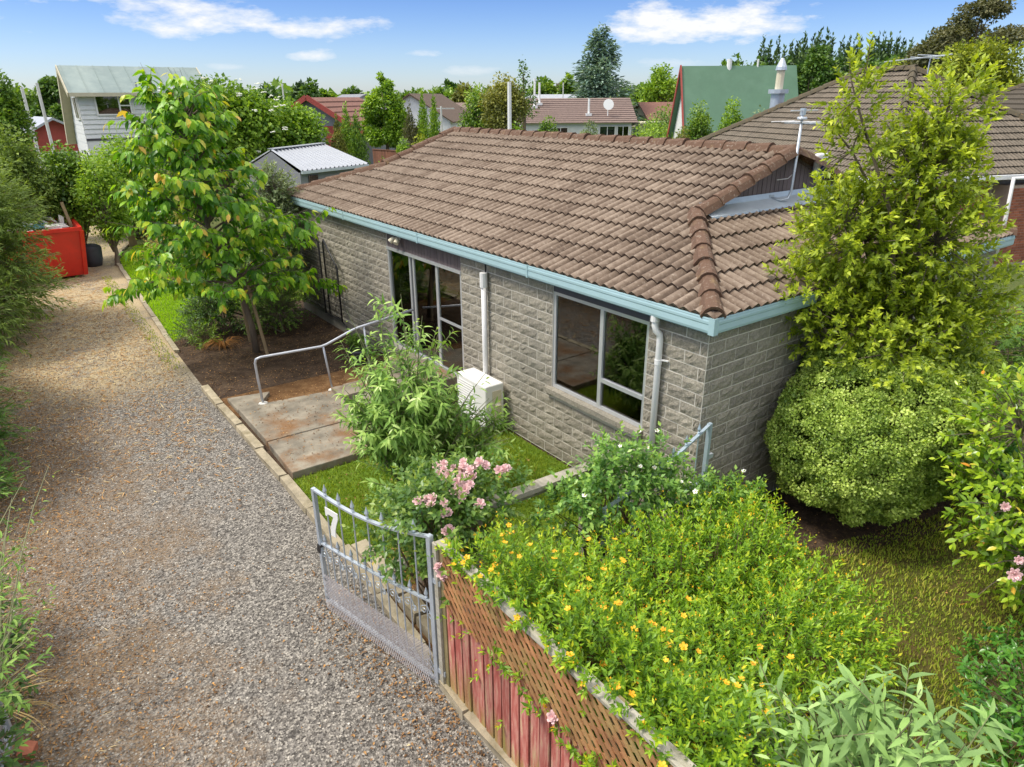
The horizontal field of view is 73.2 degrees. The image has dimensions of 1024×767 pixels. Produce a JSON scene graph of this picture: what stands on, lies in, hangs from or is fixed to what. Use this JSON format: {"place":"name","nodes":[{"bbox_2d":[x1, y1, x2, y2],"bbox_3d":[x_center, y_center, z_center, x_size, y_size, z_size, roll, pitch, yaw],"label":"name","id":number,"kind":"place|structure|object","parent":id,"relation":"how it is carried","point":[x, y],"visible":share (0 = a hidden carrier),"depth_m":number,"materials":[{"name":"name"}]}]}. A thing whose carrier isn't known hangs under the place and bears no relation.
{"place":"outdoors","nodes":[
{"label":"outdoors","id":0,"kind":"place"},
{"bbox_2d":[14,116,79,186],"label":"grey roofed house","id":1,"kind":"structure","parent":0,"point":[57,128],"depth_m":36.66,"materials":[{"name":"metal"}]},
{"bbox_2d":[120,243,264,341],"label":"kerb lawn","id":2,"kind":"structure","parent":0,"point":[125,265],"depth_m":17.51,"materials":[{"name":"green plant"}]},
{"bbox_2d":[0,226,503,766],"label":"driveway","id":3,"kind":"structure","parent":0,"point":[110,268],"depth_m":7.40,"materials":[{"name":"grey gravel"}]},
{"bbox_2d":[0,547,45,766],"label":"edge groundcover","id":4,"kind":"object","parent":3,"relation":"on","point":[8,761],"visible":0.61,"depth_m":5.40,"materials":[{"name":"green plant"}]},
{"bbox_2d":[0,466,59,717],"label":"edge shrub","id":5,"kind":"object","parent":3,"relation":"on","point":[6,702],"visible":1,"depth_m":5.47,"materials":[{"name":"green plant"}]},
{"bbox_2d":[2,664,66,754],"bbox_3d":[-4.324,2.751,5.784,1.051,0.227,1.013,-16,27,-33],"label":"dry grass tuft","id":6,"kind":"object","parent":3,"relation":"on","point":[32,699],"visible":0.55,"depth_m":5.88,"materials":[{"name":"plant"}]},
{"bbox_2d":[4,217,87,282],"bbox_3d":[-14.023,-3.836,20.037,2.773,1.427,2.261,-16,27,-33],"label":"skip bin","id":7,"kind":"object","parent":3,"relation":"on","point":[69,244],"visible":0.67,"depth_m":19.78,"materials":[{"name":"red metal"}]},
{"bbox_2d":[85,243,102,266],"bbox_3d":[-13.193,-4.038,21.673,0.600,0.680,0.600,-16,27,-33],"label":"rubbish bin","id":8,"kind":"object","parent":3,"relation":"on","point":[94,254],"visible":0.74,"depth_m":21.51,"materials":[{"name":"black plastic"}]},
{"bbox_2d":[4,535,242,766],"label":"dry clippings","id":9,"kind":"object","parent":3,"relation":"on","point":[108,660],"visible":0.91,"depth_m":6.40,"materials":[{"name":"brown plant"}]},
{"bbox_2d":[0,270,257,544],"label":"dry clippings","id":10,"kind":"object","parent":3,"relation":"on","point":[103,326],"visible":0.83,"depth_m":12.56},
{"bbox_2d":[102,275,183,369],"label":"grass","id":11,"kind":"structure","parent":3,"relation":"on","point":[115,283],"depth_m":15.55,"materials":[{"name":"plant"}]},
{"bbox_2d":[114,242,516,766],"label":"kerb","id":12,"kind":"structure","parent":3,"relation":"on","point":[302,500],"depth_m":8.08,"materials":[{"name":"beige concrete"}]},
{"bbox_2d":[0,315,1019,766],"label":"fallen leaves","id":13,"kind":"object","parent":3,"relation":"on","point":[92,683],"visible":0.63,"depth_m":6.85,"materials":[{"name":"brown plant"}]},
{"bbox_2d":[432,538,695,766],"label":"paling fence","id":14,"kind":"object","parent":3,"relation":"on","point":[493,693],"visible":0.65,"depth_m":4.97,"materials":[{"name":"brown wood"}]},
{"bbox_2d":[311,485,445,683],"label":"driveway gate","id":15,"kind":"structure","parent":14,"relation":"attached to","point":[321,545],"depth_m":6.37,"materials":[{"name":"metal"}]},
{"bbox_2d":[175,302,460,428],"bbox_3d":[-4.771,-0.603,14.151,3.340,0.001,9.900,-16,27,-33],"label":"garden bed","id":16,"kind":"object","parent":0,"point":[287,363],"visible":0.22,"depth_m":14.00,"materials":[{"name":"soil"}]},
{"bbox_2d":[164,297,229,342],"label":"dark shrub","id":17,"kind":"object","parent":16,"relation":"on","point":[189,322],"visible":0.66,"depth_m":14.92,"materials":[{"name":"green plant"}]},
{"bbox_2d":[183,321,228,349],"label":"fern clump","id":18,"kind":"object","parent":16,"relation":"on","point":[206,337],"visible":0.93,"depth_m":14.47,"materials":[{"name":"green plant"}]},
{"bbox_2d":[102,65,347,352],"bbox_3d":[-5.459,-3.087,13.167,4.684,5.479,3.963,-16,27,-33],"label":"cherry tree","id":19,"kind":"object","parent":16,"relation":"on","point":[191,120],"visible":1,"depth_m":12.14,"materials":[{"name":"green plant"}]},
{"bbox_2d":[177,247,315,333],"bbox_3d":[-6.162,-2.313,15.693,2.989,2.107,2.656,-16,27,-33],"label":"dark bed shrub","id":20,"kind":"object","parent":16,"relation":"on","point":[233,307],"visible":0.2,"depth_m":15.23,"materials":[{"name":"green plant"}]},
{"bbox_2d":[227,266,316,335],"bbox_3d":[-5.235,-1.761,15.159,1.459,1.468,2.069,19,30,39],"label":"speckled bed shrub","id":21,"kind":"object","parent":16,"relation":"on","point":[279,308],"visible":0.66,"depth_m":15.12,"materials":[{"name":"green plant"}]},
{"bbox_2d":[245,156,309,314],"bbox_3d":[-5.423,-3.387,16.101,1.368,3.772,1.679,-10,25,-22],"label":"silver shrub","id":22,"kind":"object","parent":16,"relation":"on","point":[272,191],"visible":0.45,"depth_m":15.60,"materials":[{"name":"grey plant"}]},
{"bbox_2d":[221,365,367,417],"bbox_3d":[-3.725,0.109,12.402,2.740,0.001,0.980,-16,27,-33],"label":"mulch patch","id":23,"kind":"object","parent":16,"relation":"on","point":[296,388],"visible":0.4,"depth_m":12.53,"materials":[{"name":"brown soil"}]},
{"bbox_2d":[227,392,269,413],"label":"path slab","id":24,"kind":"structure","parent":23,"relation":"on","point":[245,400],"depth_m":11.80,"materials":[{"name":"concrete"}]},
{"bbox_2d":[254,309,413,404],"bbox_3d":[-3.043,-0.472,12.044,2.881,1.331,0.298,-13,26,-28],"label":"handrail","id":25,"kind":"object","parent":23,"relation":"on","point":[262,402],"visible":0.82,"depth_m":11.71,"materials":[{"name":"silver metal"}]},
{"bbox_2d":[331,383,364,402],"bbox_3d":[-2.852,0.186,11.988,0.440,0.216,0.496,-16,27,-33],"label":"paving stone","id":26,"kind":"object","parent":16,"relation":"on","point":[351,391],"visible":0.5,"depth_m":11.92,"materials":[{"name":"concrete"}]},
{"bbox_2d":[344,332,370,365],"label":"potted plant","id":27,"kind":"object","parent":16,"relation":"on","point":[355,338],"visible":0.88,"depth_m":13.41,"materials":[{"name":"green plant"}]},
{"bbox_2d":[291,95,399,163],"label":"red gabled house","id":28,"kind":"structure","parent":0,"point":[328,107],"depth_m":47.30,"materials":[{"name":"tile"}]},
{"bbox_2d":[343,353,457,404],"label":"door steps","id":29,"kind":"structure","parent":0,"point":[451,381],"depth_m":12.07,"materials":[{"name":"concrete"}]},
{"bbox_2d":[180,300,652,699],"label":"garden soil","id":30,"kind":"structure","parent":0,"point":[268,451],"depth_m":10.48,"materials":[{"name":"brown soil"}]},
{"bbox_2d":[238,390,358,447],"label":"path slab","id":31,"kind":"structure","parent":30,"relation":"on","point":[312,404],"depth_m":11.14,"materials":[{"name":"concrete"}]},
{"bbox_2d":[268,421,371,478],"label":"path slab","id":32,"kind":"structure","parent":30,"relation":"on","point":[310,462],"depth_m":10.05,"materials":[{"name":"concrete"}]},
{"bbox_2d":[389,542,951,766],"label":"flower bed","id":33,"kind":"object","parent":30,"relation":"on","point":[591,662],"depth_m":6.59,"materials":[{"name":"green plant"}]},
{"bbox_2d":[398,589,428,623],"bbox_3d":[-1.005,2.276,7.025,0.195,0.146,0.349,-16,27,-33],"label":"edging stone","id":34,"kind":"object","parent":33,"relation":"on","point":[408,608],"visible":0.57,"depth_m":6.96,"materials":[{"name":"beige stone"}]},
{"bbox_2d":[341,442,557,723],"bbox_3d":[-0.204,1.664,6.097,1.835,1.975,3.221,-16,27,-33],"label":"pink rose bush","id":35,"kind":"object","parent":33,"relation":"on","point":[448,489],"visible":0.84,"depth_m":6.13,"materials":[{"name":"green plant"}]},
{"bbox_2d":[522,420,768,584],"bbox_3d":[1.474,1.244,7.259,3.110,1.842,1.092,-10,24,-21],"label":"white climbing rose","id":36,"kind":"object","parent":33,"relation":"on","point":[587,485],"visible":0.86,"depth_m":6.89,"materials":[{"name":"green plant"}]},
{"bbox_2d":[599,422,712,584],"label":"handrail","id":37,"kind":"structure","parent":33,"relation":"on","point":[707,455],"depth_m":7.38,"materials":[{"name":"silver metal"}]},
{"bbox_2d":[434,472,938,766],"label":"hypericum bush","id":38,"kind":"object","parent":33,"relation":"on","point":[642,649],"visible":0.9,"depth_m":5.31,"materials":[{"name":"green plant"}]},
{"bbox_2d":[707,656,1017,766],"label":"sage shrub","id":39,"kind":"object","parent":33,"relation":"on","point":[881,738],"visible":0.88,"depth_m":3.77,"materials":[{"name":"green plant"}]},
{"bbox_2d":[402,93,475,143],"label":"brown gabled house","id":40,"kind":"structure","parent":0,"point":[450,118],"depth_m":64.79,"materials":[{"name":"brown wood"}]},
{"bbox_2d":[294,424,664,606],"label":"lawn","id":41,"kind":"structure","parent":0,"point":[521,457],"depth_m":9.07,"materials":[{"name":"green plant"}]},
{"bbox_2d":[331,292,517,502],"bbox_3d":[-1.083,0.177,8.572,2.335,2.880,1.730,-6,23,-13],"label":"buddleia shrub","id":42,"kind":"object","parent":41,"relation":"on","point":[419,417],"visible":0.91,"depth_m":8.28,"materials":[{"name":"green plant"}]},
{"bbox_2d":[457,368,503,431],"bbox_3d":[-0.478,0.298,10.846,0.348,0.840,0.910,-16,27,-33],"label":"heat pump unit","id":43,"kind":"object","parent":41,"relation":"on","point":[470,379],"visible":0.52,"depth_m":10.61,"materials":[{"name":"white metal"}]},
{"bbox_2d":[468,460,599,615],"bbox_3d":[0.239,1.586,7.071,1.497,1.358,0.172,-13,26,-28],"label":"garden kerb","id":44,"kind":"object","parent":41,"relation":"on","point":[530,491],"visible":0.2,"depth_m":6.84,"materials":[{"name":"grey concrete"}]},
{"bbox_2d":[0,0,1023,94],"label":"sky","id":45,"kind":"structure","parent":0,"point":[340,44],"materials":[{"name":"blue"}]},
{"bbox_2d":[49,112,1023,516],"bbox_3d":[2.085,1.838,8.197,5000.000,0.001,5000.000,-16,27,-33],"label":"ground","id":46,"kind":"structure","parent":0,"point":[1009,284],"depth_m":20.51,"materials":[{"name":"green plant"}]},
{"bbox_2d":[0,341,39,529],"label":"conifer hedge tree","id":47,"kind":"object","parent":46,"relation":"on","point":[5,434],"visible":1,"depth_m":9.72,"materials":[{"name":"green plant"}]},
{"bbox_2d":[0,68,44,208],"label":"edge tree","id":48,"kind":"object","parent":46,"relation":"on","point":[14,112],"visible":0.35,"depth_m":23.69,"materials":[{"name":"green plant"}]},
{"bbox_2d":[0,122,68,230],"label":"edge tree","id":49,"kind":"object","parent":46,"relation":"on","point":[31,169],"visible":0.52,"depth_m":19.65,"materials":[{"name":"green plant"}]},
{"bbox_2d":[0,157,79,357],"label":"tea tree","id":50,"kind":"object","parent":46,"relation":"on","point":[11,222],"visible":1,"depth_m":14.90,"materials":[{"name":"green plant"}]},
{"bbox_2d":[29,75,63,121],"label":"macrocarpa tree","id":51,"kind":"object","parent":46,"relation":"on","point":[49,89],"visible":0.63,"depth_m":54.46,"materials":[{"name":"green plant"}]},
{"bbox_2d":[34,140,104,243],"bbox_3d":[-13.736,-5.580,21.547,2.157,3.855,2.265,-16,27,-33],"label":"fresh green tree","id":52,"kind":"object","parent":46,"relation":"on","point":[64,166],"visible":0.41,"depth_m":20.91,"materials":[{"name":"green plant"}]},
{"bbox_2d":[68,148,136,265],"bbox_3d":[-12.605,-5.352,21.268,1.753,3.634,1.627,-16,27,-33],"label":"fresh green tree","id":53,"kind":"object","parent":46,"relation":"on","point":[94,188],"visible":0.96,"depth_m":20.92,"materials":[{"name":"green plant"}]},
{"bbox_2d":[55,65,215,206],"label":"white house","id":54,"kind":"structure","parent":46,"relation":"on","point":[90,96],"depth_m":29.99,"materials":[{"name":"wood"}]},
{"bbox_2d":[93,96,134,115],"bbox_3d":[-17.207,-12.108,29.849,1.495,0.926,0.070,-16,27,-33],"label":"window","id":55,"kind":"structure","parent":54,"relation":"in","point":[105,105],"depth_m":29.81,"materials":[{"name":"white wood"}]},
{"bbox_2d":[93,132,194,243],"bbox_3d":[-12.798,-6.645,23.948,3.684,3.968,3.831,-9,24,-21],"label":"fresh green tree","id":56,"kind":"object","parent":46,"relation":"on","point":[122,170],"visible":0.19,"depth_m":23.21,"materials":[{"name":"green plant"}]},
{"bbox_2d":[142,72,287,195],"bbox_3d":[-13.828,-11.325,32.447,6.183,6.123,6.261,-16,27,-33],"label":"elder tree","id":57,"kind":"object","parent":46,"relation":"on","point":[246,106],"visible":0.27,"depth_m":31.79,"materials":[{"name":"green plant"}]},
{"bbox_2d":[252,82,288,105],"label":"skyline tree","id":58,"kind":"object","parent":46,"relation":"on","point":[269,90],"visible":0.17,"depth_m":104.50,"materials":[{"name":"green plant"}]},
{"bbox_2d":[251,96,330,169],"bbox_3d":[-11.117,-11.730,34.684,4.385,5.129,4.271,-16,27,-33],"label":"elder tree","id":59,"kind":"object","parent":46,"relation":"on","point":[304,126],"visible":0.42,"depth_m":33.55,"materials":[{"name":"green plant"}]},
{"bbox_2d":[294,77,322,101],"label":"skyline tree","id":60,"kind":"object","parent":46,"relation":"on","point":[310,89],"visible":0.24,"depth_m":123.69,"materials":[{"name":"green plant"}]},
{"bbox_2d":[250,143,368,221],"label":"garden shed","id":61,"kind":"structure","parent":46,"relation":"on","point":[313,161],"depth_m":28.46,"materials":[{"name":"metal"}]},
{"bbox_2d":[328,113,347,153],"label":"column conifer","id":62,"kind":"object","parent":46,"relation":"on","point":[338,144],"depth_m":33.84,"materials":[{"name":"green plant"}]},
{"bbox_2d":[339,101,354,152],"bbox_3d":[-8.531,-12.210,36.151,1.253,4.882,1.235,-5,23,-10],"label":"column conifer","id":63,"kind":"object","parent":46,"relation":"on","point":[345,131],"depth_m":35.52,"materials":[{"name":"green plant"}]},
{"bbox_2d":[347,108,370,164],"bbox_3d":[-7.864,-11.692,35.371,1.244,4.508,1.241,-1,23,-2],"label":"column conifer","id":64,"kind":"object","parent":46,"relation":"on","point":[356,136],"depth_m":34.97,"materials":[{"name":"green plant"}]},
{"bbox_2d":[359,71,408,149],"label":"sweetgum tree","id":65,"kind":"object","parent":46,"relation":"on","point":[382,125],"visible":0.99,"depth_m":45.31,"materials":[{"name":"green plant"}]},
{"bbox_2d":[401,103,417,147],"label":"column conifer","id":66,"kind":"object","parent":46,"relation":"on","point":[410,130],"depth_m":40.75,"materials":[{"name":"green plant"}]},
{"bbox_2d":[415,92,431,141],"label":"column conifer","id":67,"kind":"object","parent":46,"relation":"on","point":[423,125],"depth_m":40.74,"materials":[{"name":"green plant"}]},
{"bbox_2d":[428,91,440,136],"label":"column conifer","id":68,"kind":"object","parent":46,"relation":"on","point":[434,126],"depth_m":41.70,"materials":[{"name":"green plant"}]},
{"bbox_2d":[450,80,474,102],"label":"skyline tree","id":69,"kind":"object","parent":46,"relation":"on","point":[458,96],"visible":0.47,"depth_m":145.70,"materials":[{"name":"green plant"}]},
{"bbox_2d":[457,81,490,127],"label":"weeping tree","id":70,"kind":"object","parent":46,"relation":"on","point":[473,111],"visible":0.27,"depth_m":47.68,"materials":[{"name":"green plant"}]},
{"bbox_2d":[477,71,529,129],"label":"weeping tree","id":71,"kind":"object","parent":46,"relation":"on","point":[494,106],"visible":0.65,"depth_m":45.55,"materials":[{"name":"green plant"}]},
{"bbox_2d":[9,77,1023,105],"bbox_3d":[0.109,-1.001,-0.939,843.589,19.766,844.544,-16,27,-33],"label":"distant wood","id":72,"kind":"object","parent":46,"relation":"on","point":[286,87],"visible":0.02,"depth_m":277.57,"materials":[{"name":"green plant"}]},
{"bbox_2d":[513,59,539,129],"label":"bare topped tree","id":73,"kind":"object","parent":46,"relation":"on","point":[526,91],"visible":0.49,"depth_m":49.55,"materials":[{"name":"green plant"}]},
{"bbox_2d":[528,75,558,93],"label":"skyline tree","id":74,"kind":"object","parent":46,"relation":"on","point":[548,87],"visible":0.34,"depth_m":154.55,"materials":[{"name":"green plant"}]},
{"bbox_2d":[556,72,579,93],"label":"skyline tree","id":75,"kind":"object","parent":46,"relation":"on","point":[568,88],"visible":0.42,"depth_m":136.71,"materials":[{"name":"green plant"}]},
{"bbox_2d":[568,22,644,135],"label":"blue spruce","id":76,"kind":"object","parent":46,"relation":"on","point":[598,71],"visible":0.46,"depth_m":75.95,"materials":[{"name":"green plant"}]},
{"bbox_2d":[624,115,673,138],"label":"bright hedge","id":77,"kind":"object","parent":46,"relation":"on","point":[649,133],"visible":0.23,"depth_m":47.83,"materials":[{"name":"green plant"}]},
{"bbox_2d":[283,126,1017,531],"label":"block house","id":78,"kind":"structure","parent":46,"relation":"on","point":[573,290],"depth_m":9.72,"materials":[{"name":"brown tile"}]},
{"bbox_2d":[299,232,326,312],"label":"wire gate","id":79,"kind":"structure","parent":78,"relation":"attached to","point":[321,273],"depth_m":15.75,"materials":[{"name":"black metal"}]},
{"bbox_2d":[320,239,342,321],"bbox_3d":[-3.971,-2.269,15.123,0.055,1.736,0.811,-16,27,-33],"label":"trellis","id":80,"kind":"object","parent":78,"relation":"attached to","point":[337,282],"depth_m":15.08,"materials":[{"name":"black metal"}]},
{"bbox_2d":[386,246,463,375],"bbox_3d":[-1.539,-1.301,12.246,0.090,1.890,2.570,-16,27,-33],"label":"sliding door","id":81,"kind":"structure","parent":78,"relation":"in","point":[430,288],"depth_m":12.10,"materials":[{"name":"glass"}]},
{"bbox_2d":[553,291,649,428],"bbox_3d":[1.093,-0.338,8.796,0.058,1.370,1.720,-16,27,-33],"label":"window","id":82,"kind":"structure","parent":78,"relation":"in","point":[600,353],"depth_m":8.74,"materials":[{"name":"glass"}]},
{"bbox_2d":[769,108,820,201],"bbox_3d":[4.022,-3.199,9.681,0.640,1.239,0.609,-16,27,-33],"label":"television aerial","id":83,"kind":"object","parent":78,"relation":"attached to","point":[801,122],"visible":0.95,"depth_m":9.60,"materials":[{"name":"white metal"}]},
{"bbox_2d":[634,104,671,137],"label":"clipped hedge","id":84,"kind":"object","parent":46,"relation":"on","point":[664,116],"visible":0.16,"depth_m":56.59,"materials":[{"name":"green plant"}]},
{"bbox_2d":[636,62,677,101],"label":"round tree","id":85,"kind":"object","parent":46,"relation":"on","point":[661,85],"visible":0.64,"depth_m":84.75,"materials":[{"name":"green plant"}]},
{"bbox_2d":[675,99,713,139],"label":"loose hedge","id":86,"kind":"object","parent":46,"relation":"on","point":[698,126],"visible":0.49,"depth_m":37.89,"materials":[{"name":"green plant"}]},
{"bbox_2d":[714,96,743,131],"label":"conical shrub","id":87,"kind":"object","parent":46,"relation":"on","point":[736,118],"visible":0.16,"depth_m":35.59,"materials":[{"name":"green plant"}]},
{"bbox_2d":[796,44,844,95],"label":"macrocarpa tree","id":88,"kind":"object","parent":46,"relation":"on","point":[817,65],"visible":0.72,"depth_m":124.82,"materials":[{"name":"green plant"}]},
{"bbox_2d":[905,0,1023,74],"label":"gum tree","id":89,"kind":"object","parent":46,"relation":"on","point":[966,27],"visible":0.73,"depth_m":89.78,"materials":[{"name":"green plant"}]},
{"bbox_2d":[923,31,1023,94],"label":"yellow tree","id":90,"kind":"object","parent":46,"relation":"on","point":[1006,74],"visible":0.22,"depth_m":39.60,"materials":[{"name":"green plant"}]},
{"bbox_2d":[517,78,666,136],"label":"brown roofed house","id":91,"kind":"structure","parent":0,"point":[612,116],"depth_m":65.88,"materials":[{"name":"brown tile"}]},
{"bbox_2d":[631,102,672,136],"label":"orange roofed house","id":92,"kind":"structure","parent":0,"point":[645,108],"depth_m":78.94,"materials":[{"name":"red tile"}]},
{"bbox_2d":[666,59,797,138],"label":"green roofed house","id":93,"kind":"structure","parent":0,"point":[715,88],"depth_m":43.50,"materials":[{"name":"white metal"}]},
{"bbox_2d":[705,434,1007,562],"bbox_3d":[4.806,1.547,8.826,5.200,0.001,2.080,-16,27,-33],"label":"shrub bed","id":94,"kind":"object","parent":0,"point":[821,523],"visible":0.33,"depth_m":8.36,"materials":[{"name":"soil"}]},
{"bbox_2d":[763,331,1020,527],"bbox_3d":[4.657,0.538,8.371,3.514,2.313,2.043,-16,27,-33],"label":"dome shrub","id":95,"kind":"object","parent":94,"relation":"on","point":[871,474],"visible":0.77,"depth_m":7.42,"materials":[{"name":"green plant"}]},
{"bbox_2d":[762,31,1023,437],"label":"kohuhu tree","id":96,"kind":"object","parent":94,"relation":"on","point":[892,275],"visible":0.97,"depth_m":7.37,"materials":[{"name":"green plant"}]},
{"bbox_2d":[968,430,1023,519],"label":"groundcover shrub","id":97,"kind":"object","parent":94,"relation":"on","point":[1012,448],"visible":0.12,"depth_m":8.59,"materials":[{"name":"green plant"}]},
{"bbox_2d":[698,58,1023,266],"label":"brick house","id":98,"kind":"structure","parent":0,"point":[1006,139],"depth_m":22.04,"materials":[{"name":"tile"}]},
{"bbox_2d":[795,304,1023,766],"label":"side lawn","id":99,"kind":"structure","parent":0,"point":[926,666],"depth_m":7.01,"materials":[{"name":"green plant"}]},
{"bbox_2d":[923,362,1023,621],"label":"camellia bush","id":100,"kind":"object","parent":99,"relation":"on","point":[996,536],"visible":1,"depth_m":6.41,"materials":[{"name":"green plant"}]},
{"bbox_2d":[941,289,1023,461],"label":"laurel shrub","id":101,"kind":"object","parent":99,"relation":"on","point":[1014,347],"visible":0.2,"depth_m":9.30,"materials":[{"name":"green plant"}]},
{"bbox_2d":[947,638,1023,766],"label":"rhododendron shrub","id":102,"kind":"object","parent":99,"relation":"on","point":[1012,714],"visible":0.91,"depth_m":5.31,"materials":[{"name":"green plant"}]},
{"bbox_2d":[961,614,1023,683],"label":"seedling shrub","id":103,"kind":"object","parent":99,"relation":"on","point":[997,636],"visible":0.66,"depth_m":6.31,"materials":[{"name":"green plant"}]},
{"bbox_2d":[987,83,1023,113],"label":"hip roofed house","id":104,"kind":"structure","parent":0,"point":[1015,97],"depth_m":32.90,"materials":[{"name":"tile"}]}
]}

